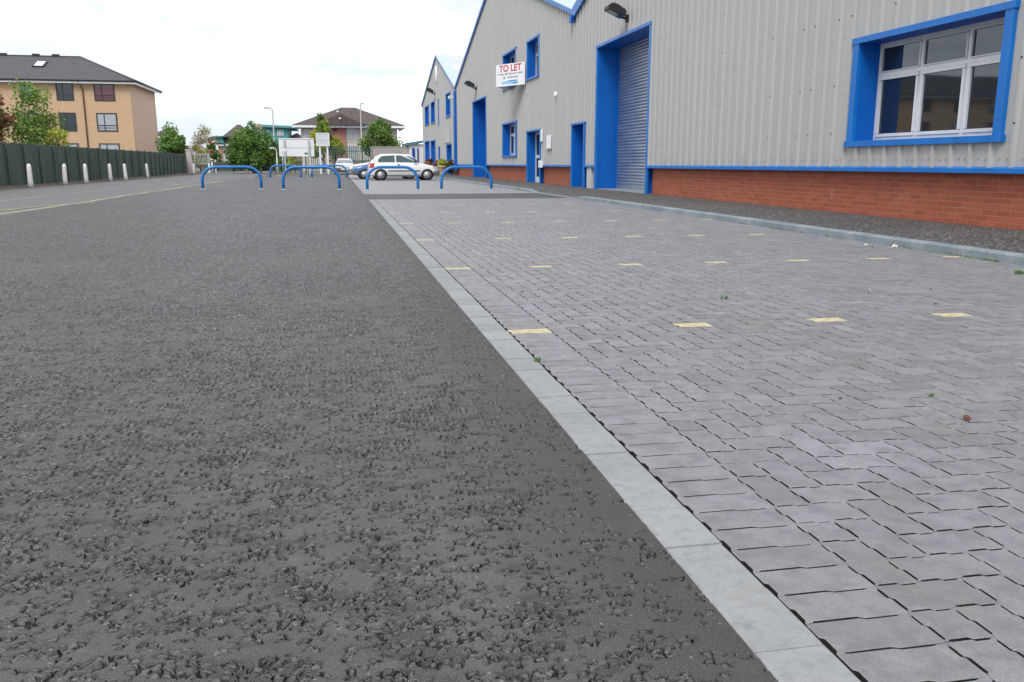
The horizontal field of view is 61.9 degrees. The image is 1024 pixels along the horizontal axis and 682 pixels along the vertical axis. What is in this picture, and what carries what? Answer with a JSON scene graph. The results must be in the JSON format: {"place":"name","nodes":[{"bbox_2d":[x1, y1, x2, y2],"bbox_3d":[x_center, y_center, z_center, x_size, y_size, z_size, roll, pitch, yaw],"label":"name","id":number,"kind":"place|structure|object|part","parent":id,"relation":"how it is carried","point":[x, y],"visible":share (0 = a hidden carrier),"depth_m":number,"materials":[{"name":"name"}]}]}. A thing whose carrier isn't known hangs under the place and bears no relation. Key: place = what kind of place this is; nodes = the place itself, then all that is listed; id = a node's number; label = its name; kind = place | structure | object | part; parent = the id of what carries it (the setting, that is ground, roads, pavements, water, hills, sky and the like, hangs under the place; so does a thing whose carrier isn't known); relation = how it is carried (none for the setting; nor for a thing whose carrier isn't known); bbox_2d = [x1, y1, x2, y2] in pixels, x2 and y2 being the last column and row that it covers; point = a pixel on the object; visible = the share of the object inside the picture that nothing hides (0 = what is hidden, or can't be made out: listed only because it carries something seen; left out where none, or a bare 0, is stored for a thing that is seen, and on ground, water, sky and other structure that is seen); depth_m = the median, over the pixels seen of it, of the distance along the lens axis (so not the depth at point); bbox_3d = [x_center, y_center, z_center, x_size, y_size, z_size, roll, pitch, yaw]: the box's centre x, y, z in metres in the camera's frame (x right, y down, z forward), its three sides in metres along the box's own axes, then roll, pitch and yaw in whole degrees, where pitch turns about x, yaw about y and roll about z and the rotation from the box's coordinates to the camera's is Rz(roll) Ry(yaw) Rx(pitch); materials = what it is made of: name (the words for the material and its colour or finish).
{"place":"outdoors","nodes":[
{"label":"outdoors","id":0,"kind":"place"},
{"bbox_2d":[0,173,191,189],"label":"verge","id":1,"kind":"structure","parent":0,"point":[6,187],"depth_m":35.70,"materials":[{"name":"grey concrete"}]},
{"bbox_2d":[0,142,185,185],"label":"board fence","id":2,"kind":"object","parent":1,"relation":"on","point":[45,162],"visible":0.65,"depth_m":36.38,"materials":[{"name":"green wood"}]},
{"bbox_2d":[185,149,192,173],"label":"gate pillar","id":3,"kind":"structure","parent":1,"relation":"on","point":[189,161],"depth_m":65.90,"materials":[{"name":"concrete"}]},
{"bbox_2d":[158,130,167,148],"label":"white house","id":4,"kind":"structure","parent":0,"point":[161,131],"depth_m":104.25,"materials":[{"name":"stone"}]},
{"bbox_2d":[0,170,348,215],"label":"road","id":5,"kind":"structure","parent":0,"point":[61,194],"depth_m":27.19,"materials":[{"name":"grey asphalt"}]},
{"bbox_2d":[27,164,33,187],"bbox_3d":[-16.398,-5.594,29.022,0.216,0.854,0.216,-6,14,-29],"label":"bollard","id":6,"kind":"object","parent":5,"relation":"on","point":[30,178],"visible":0.88,"depth_m":28.98,"materials":[{"name":"concrete"}]},
{"bbox_2d":[0,204,64,210],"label":"road marking","id":7,"kind":"object","parent":5,"relation":"on","point":[28,207],"visible":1,"depth_m":15.91,"materials":[{"name":"yellow paint"}]},
{"bbox_2d":[62,164,67,184],"bbox_3d":[-17.227,-6.394,32.867,0.216,0.854,0.216,2,10,1],"label":"bollard","id":8,"kind":"object","parent":5,"relation":"on","point":[64,175],"visible":0.82,"depth_m":32.81,"materials":[{"name":"concrete"}]},
{"bbox_2d":[83,164,88,182],"bbox_3d":[-17.724,-6.936,35.471,0.216,0.854,0.216,-1,10,-3],"label":"bollard","id":9,"kind":"object","parent":5,"relation":"on","point":[85,173],"visible":0.92,"depth_m":35.41,"materials":[{"name":"concrete"}]},
{"bbox_2d":[0,181,219,214],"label":"road marking","id":10,"kind":"object","parent":5,"relation":"on","point":[95,200],"visible":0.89,"depth_m":18.49,"materials":[{"name":"yellow paint"}]},
{"bbox_2d":[108,164,112,180],"bbox_3d":[-18.637,-7.787,39.566,0.216,0.854,0.216,6,14,23],"label":"bollard","id":11,"kind":"object","parent":5,"relation":"on","point":[110,173],"visible":0.89,"depth_m":39.51,"materials":[{"name":"concrete"}]},
{"bbox_2d":[123,164,127,179],"bbox_3d":[-18.996,-8.273,41.902,0.216,0.854,0.216,-6,12,-17],"label":"bollard","id":12,"kind":"object","parent":5,"relation":"on","point":[125,172],"visible":0.88,"depth_m":41.84,"materials":[{"name":"concrete"}]},
{"bbox_2d":[145,164,148,178],"bbox_3d":[-20.364,-9.463,47.623,0.216,0.854,0.216,2,13,18],"label":"bollard","id":13,"kind":"object","parent":5,"relation":"on","point":[147,170],"visible":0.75,"depth_m":47.57,"materials":[{"name":"concrete"}]},
{"bbox_2d":[194,153,209,172],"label":"metal gate","id":14,"kind":"structure","parent":5,"relation":"on","point":[199,163],"depth_m":67.08,"materials":[{"name":"grey metal"}]},
{"bbox_2d":[205,162,274,172],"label":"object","id":15,"kind":"object","parent":5,"relation":"on","point":[265,168],"visible":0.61,"depth_m":74.83,"materials":[{"name":"metal"}]},
{"bbox_2d":[264,107,276,171],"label":"street lamp","id":16,"kind":"object","parent":5,"relation":"on","point":[273,123],"visible":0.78,"depth_m":79.67,"materials":[{"name":"grey metal"}]},
{"bbox_2d":[269,147,277,173],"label":"lamp post","id":17,"kind":"object","parent":5,"relation":"on","point":[276,157],"visible":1,"depth_m":69.04,"materials":[{"name":"white metal"}]},
{"bbox_2d":[250,124,298,169],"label":"teal building","id":18,"kind":"structure","parent":5,"relation":"on","point":[280,131],"depth_m":101.63,"materials":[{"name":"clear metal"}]},
{"bbox_2d":[277,130,283,135],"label":"window","id":19,"kind":"structure","parent":18,"relation":"in","point":[279,132],"depth_m":101.66,"materials":[{"name":"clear glass"}]},
{"bbox_2d":[290,133,302,169],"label":"building","id":20,"kind":"structure","parent":5,"relation":"on","point":[296,135],"depth_m":106.70,"materials":[{"name":"grey tile"}]},
{"bbox_2d":[305,145,372,172],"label":"palisade fence","id":21,"kind":"object","parent":5,"relation":"on","point":[351,151],"visible":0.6,"depth_m":73.33,"materials":[{"name":"grey metal"}]},
{"bbox_2d":[342,160,369,172],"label":"blockwork wall","id":22,"kind":"structure","parent":5,"relation":"on","point":[364,161],"depth_m":74.26,"materials":[{"name":"concrete"}]},
{"bbox_2d":[360,103,363,159],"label":"street lamp","id":23,"kind":"object","parent":5,"relation":"on","point":[361,126],"visible":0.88,"depth_m":86.07,"materials":[{"name":"grey metal"}]},
{"bbox_2d":[370,146,408,158],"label":"concrete wall","id":24,"kind":"structure","parent":5,"relation":"on","point":[376,150],"depth_m":77.43,"materials":[{"name":"grey concrete"}]},
{"bbox_2d":[185,143,202,170],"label":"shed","id":25,"kind":"structure","parent":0,"point":[189,145],"depth_m":89.04,"materials":[{"name":"white"}]},
{"bbox_2d":[194,125,241,161],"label":"pale house","id":26,"kind":"structure","parent":0,"point":[221,146],"depth_m":95.25,"materials":[{"name":"white tile"}]},
{"bbox_2d":[0,0,482,161],"label":"sky","id":27,"kind":"structure","parent":0,"point":[216,64],"materials":[{"name":"white"}]},
{"bbox_2d":[292,108,404,170],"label":"pitched house","id":28,"kind":"structure","parent":0,"point":[344,125],"depth_m":95.63,"materials":[{"name":"brown tile"}]},
{"bbox_2d":[304,129,310,137],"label":"window","id":29,"kind":"structure","parent":28,"relation":"in","point":[306,131],"depth_m":94.68,"materials":[{"name":"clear glass"}]},
{"bbox_2d":[346,128,356,137],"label":"window","id":30,"kind":"structure","parent":28,"relation":"in","point":[351,132],"depth_m":95.61,"materials":[{"name":"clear glass"}]},
{"bbox_2d":[347,145,357,159],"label":"window","id":31,"kind":"structure","parent":28,"relation":"in","point":[354,147],"depth_m":96.03,"materials":[{"name":"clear glass"}]},
{"bbox_2d":[348,154,415,177],"bbox_3d":[-7.298,-9.944,48.522,4.012,1.352,1.780,-3,12,-12],"label":"parked car","id":32,"kind":"object","parent":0,"point":[350,167],"visible":0.02,"depth_m":47.60,"materials":[{"name":"white paint"}]},
{"bbox_2d":[0,174,777,681],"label":"yard asphalt","id":33,"kind":"structure","parent":0,"point":[306,428],"depth_m":2.23,"materials":[{"name":"grey asphalt"}]},
{"bbox_2d":[201,166,262,188],"bbox_3d":[-8.965,-5.229,27.289,1.971,0.744,0.171,-2,12,-11],"label":"hoop barrier","id":34,"kind":"object","parent":33,"relation":"on","point":[214,167],"visible":0.94,"depth_m":27.18,"materials":[{"name":"blue metal"}]},
{"bbox_2d":[280,148,285,172],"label":"street sign","id":35,"kind":"object","parent":33,"relation":"on","point":[282,149],"visible":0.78,"depth_m":65.27,"materials":[{"name":"white metal"}]},
{"bbox_2d":[269,165,302,178],"bbox_3d":[-12.314,-9.204,46.402,1.791,0.744,0.171,-2,12,-11],"label":"hoop barrier","id":36,"kind":"object","parent":33,"relation":"on","point":[284,165],"visible":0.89,"depth_m":46.28,"materials":[{"name":"blue metal"}]},
{"bbox_2d":[278,138,313,173],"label":"signboard","id":37,"kind":"object","parent":33,"relation":"on","point":[299,146],"visible":0.88,"depth_m":66.36,"materials":[{"name":"grey paint"}]},
{"bbox_2d":[281,166,341,189],"bbox_3d":[-6.352,-5.164,26.977,1.929,0.744,0.171,-1,12,-3],"label":"hoop barrier","id":38,"kind":"object","parent":33,"relation":"on","point":[325,167],"visible":1,"depth_m":26.90,"materials":[{"name":"blue metal"}]},
{"bbox_2d":[316,133,329,173],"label":"signboard","id":39,"kind":"object","parent":33,"relation":"on","point":[322,139],"visible":0.95,"depth_m":66.68},
{"bbox_2d":[310,165,347,178],"bbox_3d":[-10.034,-9.297,46.848,2.041,0.744,0.171,-2,12,-11],"label":"hoop barrier","id":40,"kind":"object","parent":33,"relation":"on","point":[344,167],"visible":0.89,"depth_m":46.73,"materials":[{"name":"blue metal"}]},
{"bbox_2d":[334,158,354,171],"bbox_3d":[-12.925,-13.487,65.900,1.610,1.212,3.512,-2,12,-10],"label":"parked car","id":41,"kind":"object","parent":33,"relation":"on","point":[347,163],"visible":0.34,"depth_m":64.76,"materials":[{"name":"silver metal"}]},
{"bbox_2d":[349,174,531,193],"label":"paving","id":42,"kind":"structure","parent":0,"point":[394,185],"depth_m":29.43,"materials":[{"name":"grey concrete"}]},
{"bbox_2d":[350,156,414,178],"bbox_3d":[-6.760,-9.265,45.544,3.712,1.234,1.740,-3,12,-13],"label":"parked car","id":43,"kind":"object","parent":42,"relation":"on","point":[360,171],"visible":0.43,"depth_m":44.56,"materials":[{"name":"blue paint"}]},
{"bbox_2d":[366,166,418,189],"bbox_3d":[-3.700,-5.048,26.422,1.731,0.744,0.171,-2,12,-11],"label":"hoop barrier","id":44,"kind":"object","parent":42,"relation":"on","point":[391,167],"visible":0.96,"depth_m":26.32,"materials":[{"name":"blue metal"}]},
{"bbox_2d":[366,154,439,179],"bbox_3d":[-5.435,-8.660,42.503,3.512,1.290,1.740,-3,12,-13],"label":"parked car","id":45,"kind":"object","parent":42,"relation":"on","point":[426,172],"visible":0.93,"depth_m":41.75,"materials":[{"name":"white paint"}]},
{"bbox_3d":[-6.138,-8.894,41.602,0.820,0.324,0.120,-3,12,-13],"label":"side window","id":46,"kind":"part","parent":45,"relation":"part of","materials":[{"name":"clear glass"}]},
{"bbox_3d":[-5.199,-8.939,41.820,0.970,0.324,0.120,-3,12,-13],"label":"side window","id":47,"kind":"part","parent":45,"relation":"part of","materials":[{"name":"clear glass"}]},
{"bbox_2d":[440,166,493,189],"bbox_3d":[-1.434,-5.141,26.865,1.751,0.744,0.171,-2,12,-11],"label":"hoop barrier","id":48,"kind":"object","parent":42,"relation":"on","point":[465,167],"visible":1,"depth_m":26.77,"materials":[{"name":"blue metal"}]},
{"bbox_2d":[363,193,566,199],"bbox_3d":[-1.217,-3.683,21.753,4.990,0.032,3.483,-2,12,-11],"label":"asphalt crossing","id":49,"kind":"object","parent":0,"point":[457,196],"visible":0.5,"depth_m":21.34,"materials":[{"name":"grey asphalt"}]},
{"bbox_2d":[375,198,1023,681],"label":"block paving","id":50,"kind":"structure","parent":0,"point":[869,526],"depth_m":3.12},
{"bbox_2d":[440,218,936,398],"bbox_3d":[1.630,-0.887,8.211,4.179,0.010,10.266,-2,12,-11],"label":"grit","id":51,"kind":"object","parent":50,"relation":"on","point":[696,242],"visible":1,"depth_m":7.40,"materials":[{"name":"green stone"}]},
{"bbox_2d":[740,222,998,261],"bbox_3d":[3.600,-1.149,9.462,0.055,0.030,4.826,-2,12,-11],"label":"moss","id":52,"kind":"object","parent":50,"relation":"on","point":[914,248],"visible":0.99,"depth_m":7.72,"materials":[{"name":"green plant"}]},
{"bbox_2d":[963,415,970,421],"bbox_3d":[1.465,0.245,2.743,0.024,0.019,0.059,8,14,33],"label":"leaf","id":53,"kind":"object","parent":50,"relation":"on","point":[967,417],"visible":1,"depth_m":2.74,"materials":[{"name":"brown plant"}]},
{"bbox_2d":[1014,270,1023,273],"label":"moss tuft","id":54,"kind":"object","parent":50,"relation":"on","point":[1018,272],"visible":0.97,"depth_m":6.38,"materials":[{"name":"green plant"}]},
{"bbox_2d":[437,174,1023,252],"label":"pavement","id":55,"kind":"structure","parent":0,"point":[1003,239],"depth_m":11.59,"materials":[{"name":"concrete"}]},
{"bbox_2d":[437,166,447,174],"bbox_3d":[-4.463,-10.923,54.625,0.680,0.600,0.680,-2,12,-11],"label":"planter","id":56,"kind":"object","parent":55,"relation":"on","point":[441,169],"visible":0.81,"depth_m":54.37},
{"bbox_2d":[437,159,448,165],"bbox_3d":[-4.396,-11.315,54.513,0.786,0.702,0.870,-2,12,-11],"label":"shrub","id":57,"kind":"object","parent":56,"relation":"in","point":[443,162],"visible":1,"depth_m":54.33,"materials":[{"name":"green plant"}]},
{"bbox_2d":[447,159,454,174],"bbox_3d":[-3.981,-11.241,55.128,0.863,1.127,0.933,-2,12,-11],"label":"shrub","id":58,"kind":"object","parent":55,"relation":"on","point":[451,163],"visible":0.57,"depth_m":54.98,"materials":[{"name":"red plant"}]},
{"label":"ground","id":59,"kind":"structure","parent":0,"visible":0},
{"bbox_2d":[0,91,17,141],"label":"tree","id":60,"kind":"object","parent":59,"relation":"on","point":[3,118],"visible":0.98,"depth_m":43.60,"materials":[{"name":"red plant"}]},
{"bbox_2d":[2,78,66,145],"bbox_3d":[-25.341,-11.092,44.907,3.938,5.158,3.403,2,12,8],"label":"tree","id":61,"kind":"object","parent":59,"relation":"on","point":[38,130],"visible":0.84,"depth_m":44.28,"materials":[{"name":"green plant"}]},
{"bbox_2d":[43,127,71,146],"bbox_3d":[-23.758,-9.791,44.646,1.411,2.712,1.257,-2,12,-11],"label":"sapling","id":62,"kind":"object","parent":59,"relation":"on","point":[60,136],"visible":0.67,"depth_m":44.33,"materials":[{"name":"green plant"}]},
{"bbox_2d":[0,53,162,151],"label":"apartment block","id":63,"kind":"structure","parent":59,"relation":"on","point":[100,106],"depth_m":72.28,"materials":[{"name":"brick"}]},
{"bbox_2d":[20,82,32,99],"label":"window","id":64,"kind":"structure","parent":63,"relation":"in","point":[23,87],"depth_m":70.70,"materials":[{"name":"grey glass"}]},
{"bbox_2d":[55,83,73,100],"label":"window","id":65,"kind":"structure","parent":63,"relation":"in","point":[64,91],"depth_m":71.33,"materials":[{"name":"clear glass"}]},
{"bbox_2d":[58,112,76,130],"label":"window","id":66,"kind":"structure","parent":63,"relation":"in","point":[70,124],"depth_m":71.84,"materials":[{"name":"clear glass"}]},
{"bbox_2d":[63,143,78,146],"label":"window","id":67,"kind":"structure","parent":63,"relation":"in","point":[73,144],"depth_m":72.27,"materials":[{"name":"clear glass"}]},
{"bbox_2d":[93,83,114,100],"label":"window","id":68,"kind":"structure","parent":63,"relation":"in","point":[102,92],"depth_m":71.92,"materials":[{"name":"red glass"}]},
{"bbox_2d":[96,113,117,131],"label":"window","id":69,"kind":"structure","parent":63,"relation":"in","point":[105,121],"depth_m":72.43,"materials":[{"name":"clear glass"}]},
{"bbox_2d":[99,143,119,149],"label":"window","id":70,"kind":"structure","parent":63,"relation":"in","point":[101,145],"depth_m":72.82,"materials":[{"name":"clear glass"}]},
{"bbox_2d":[155,121,193,159],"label":"tree","id":71,"kind":"object","parent":59,"relation":"on","point":[172,141],"visible":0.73,"depth_m":67.86,"materials":[{"name":"green plant"}]},
{"bbox_2d":[191,143,210,171],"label":"bush","id":72,"kind":"object","parent":59,"relation":"on","point":[200,151],"visible":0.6,"depth_m":77.79,"materials":[{"name":"green plant"}]},
{"bbox_2d":[190,123,220,157],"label":"birch","id":73,"kind":"object","parent":59,"relation":"on","point":[205,135],"visible":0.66,"depth_m":83.45,"materials":[{"name":"beige plant"}]},
{"bbox_2d":[205,140,222,171],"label":"tree","id":74,"kind":"object","parent":59,"relation":"on","point":[214,153],"visible":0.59,"depth_m":81.84,"materials":[{"name":"green plant"}]},
{"bbox_2d":[223,125,280,172],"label":"tree","id":75,"kind":"object","parent":59,"relation":"on","point":[251,147],"visible":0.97,"depth_m":71.51,"materials":[{"name":"green plant"}]},
{"bbox_2d":[247,120,262,133],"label":"tree","id":76,"kind":"object","parent":59,"relation":"on","point":[255,125],"visible":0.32,"depth_m":73.45,"materials":[{"name":"green plant"}]},
{"bbox_2d":[275,156,297,172],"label":"bush","id":77,"kind":"object","parent":59,"relation":"on","point":[280,163],"visible":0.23,"depth_m":77.65,"materials":[{"name":"green plant"}]},
{"bbox_2d":[286,156,300,173],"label":"bush","id":78,"kind":"object","parent":59,"relation":"on","point":[293,160],"visible":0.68,"depth_m":70.15,"materials":[{"name":"green plant"}]},
{"bbox_2d":[309,113,336,171],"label":"tree","id":79,"kind":"object","parent":59,"relation":"on","point":[323,123],"visible":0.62,"depth_m":83.37,"materials":[{"name":"green plant"}]},
{"bbox_2d":[325,135,346,162],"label":"tree","id":80,"kind":"object","parent":59,"relation":"on","point":[338,144],"visible":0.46,"depth_m":85.82,"materials":[{"name":"green plant"}]},
{"bbox_2d":[357,117,402,156],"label":"tree","id":81,"kind":"object","parent":59,"relation":"on","point":[381,135],"visible":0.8,"depth_m":82.33,"materials":[{"name":"green plant"}]},
{"bbox_2d":[402,140,422,163],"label":"building","id":82,"kind":"structure","parent":59,"relation":"on","point":[416,150],"depth_m":76.94,"materials":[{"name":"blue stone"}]},
{"bbox_2d":[425,158,440,166],"bbox_3d":[-5.762,-12.648,62.017,1.240,1.266,5.554,-2,12,-11],"label":"hedge","id":83,"kind":"object","parent":59,"relation":"on","point":[429,162],"visible":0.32,"depth_m":61.56,"materials":[{"name":"brown plant"}]},
{"bbox_2d":[421,55,463,174],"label":"warehouse","id":84,"kind":"structure","parent":59,"relation":"on","point":[439,110],"depth_m":61.28,"materials":[{"name":"grey metal"}]},
{"bbox_2d":[424,104,428,125],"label":"window","id":85,"kind":"structure","parent":84,"relation":"in","point":[426,107],"depth_m":71.90,"materials":[{"name":"blue paint"}]},
{"bbox_2d":[425,140,429,159],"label":"window","id":86,"kind":"structure","parent":84,"relation":"in","point":[427,143],"depth_m":72.86,"materials":[{"name":"blue paint"}]},
{"bbox_2d":[430,100,434,123],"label":"window","id":87,"kind":"structure","parent":84,"relation":"in","point":[432,103],"depth_m":67.29,"materials":[{"name":"blue paint"}]},
{"bbox_2d":[430,140,435,162],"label":"window","id":88,"kind":"structure","parent":84,"relation":"in","point":[433,142],"depth_m":68.30,"materials":[{"name":"blue paint"}]},
{"bbox_2d":[445,91,450,117],"bbox_3d":[-4.118,-15.805,57.065,0.390,1.575,2.560,-2,12,-11],"label":"window","id":89,"kind":"structure","parent":84,"relation":"in","point":[448,101],"depth_m":58.00,"materials":[{"name":"blue paint"}]},
{"bbox_2d":[446,143,457,174],"bbox_3d":[-4.065,-12.249,57.711,0.422,2.100,2.740,-2,12,-11],"label":"door","id":90,"kind":"structure","parent":84,"relation":"in","point":[448,146],"depth_m":58.73,"materials":[{"name":"blue paint"}]},
{"bbox_2d":[348,175,860,681],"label":"edging strip","id":91,"kind":"object","parent":59,"relation":"on","point":[778,637],"visible":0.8,"depth_m":1.91,"materials":[{"name":"concrete"}]},
{"bbox_2d":[433,176,1023,265],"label":"kerb","id":92,"kind":"structure","parent":59,"relation":"on","point":[992,254],"depth_m":9.62,"materials":[{"name":"concrete"}]},
{"bbox_2d":[454,0,1023,229],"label":"warehouse","id":93,"kind":"structure","parent":59,"relation":"on","point":[909,109],"depth_m":15.08,"materials":[{"name":"metal"}]},
{"bbox_2d":[472,95,488,177],"bbox_3d":[-1.332,-10.696,45.234,0.872,4.140,4.490,-2,12,-11],"label":"tall door","id":94,"kind":"structure","parent":93,"relation":"in","point":[479,123],"depth_m":47.15,"materials":[{"name":"blue paint"}]},
{"bbox_2d":[502,120,516,156],"bbox_3d":[0.054,-8.817,37.366,0.440,1.495,3.210,-2,12,-11],"label":"window","id":95,"kind":"structure","parent":93,"relation":"in","point":[509,129],"depth_m":38.63,"materials":[{"name":"blue paint"}]},
{"bbox_2d":[502,47,516,90],"bbox_3d":[0.059,-11.670,36.748,0.440,1.535,3.060,-2,12,-11],"label":"window","id":96,"kind":"structure","parent":93,"relation":"in","point":[509,57],"depth_m":37.44,"materials":[{"name":"blue paint"}]},
{"bbox_2d":[496,61,524,90],"bbox_3d":[-0.218,-10.829,34.940,0.885,0.856,3.118,-2,12,-11],"label":"to let sign","id":97,"kind":"object","parent":93,"relation":"attached to","point":[509,75],"visible":1,"depth_m":34.20,"materials":[{"name":"white plastic"}]},
{"bbox_2d":[526,33,539,80],"bbox_3d":[0.963,-10.705,32.326,0.440,1.485,2.190,-2,12,-11],"label":"window","id":98,"kind":"structure","parent":93,"relation":"in","point":[533,44],"depth_m":33.15,"materials":[{"name":"blue paint"}]},
{"bbox_2d":[526,129,543,183],"bbox_3d":[1.028,-7.073,32.902,0.482,2.070,2.440,-2,12,-11],"label":"door","id":99,"kind":"structure","parent":93,"relation":"in","point":[533,173],"depth_m":33.85,"materials":[{"name":"blue paint"}]},
{"bbox_2d":[570,121,586,187],"bbox_3d":[2.294,-5.809,26.846,0.542,2.060,1.570,-2,12,-11],"label":"door","id":100,"kind":"structure","parent":93,"relation":"in","point":[578,173],"depth_m":27.41,"materials":[{"name":"blue paint"}]},
{"bbox_2d":[593,21,652,193],"bbox_3d":[3.313,-5.997,22.744,0.982,4.100,4.510,-2,12,-11],"label":"roller door","id":101,"kind":"structure","parent":93,"relation":"in","point":[618,164],"depth_m":24.16,"materials":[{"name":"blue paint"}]},
{"bbox_2d":[843,0,1020,146],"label":"window","id":102,"kind":"structure","parent":93,"relation":"in","point":[940,77],"depth_m":11.11,"materials":[{"name":"blue paint"}]}
]}

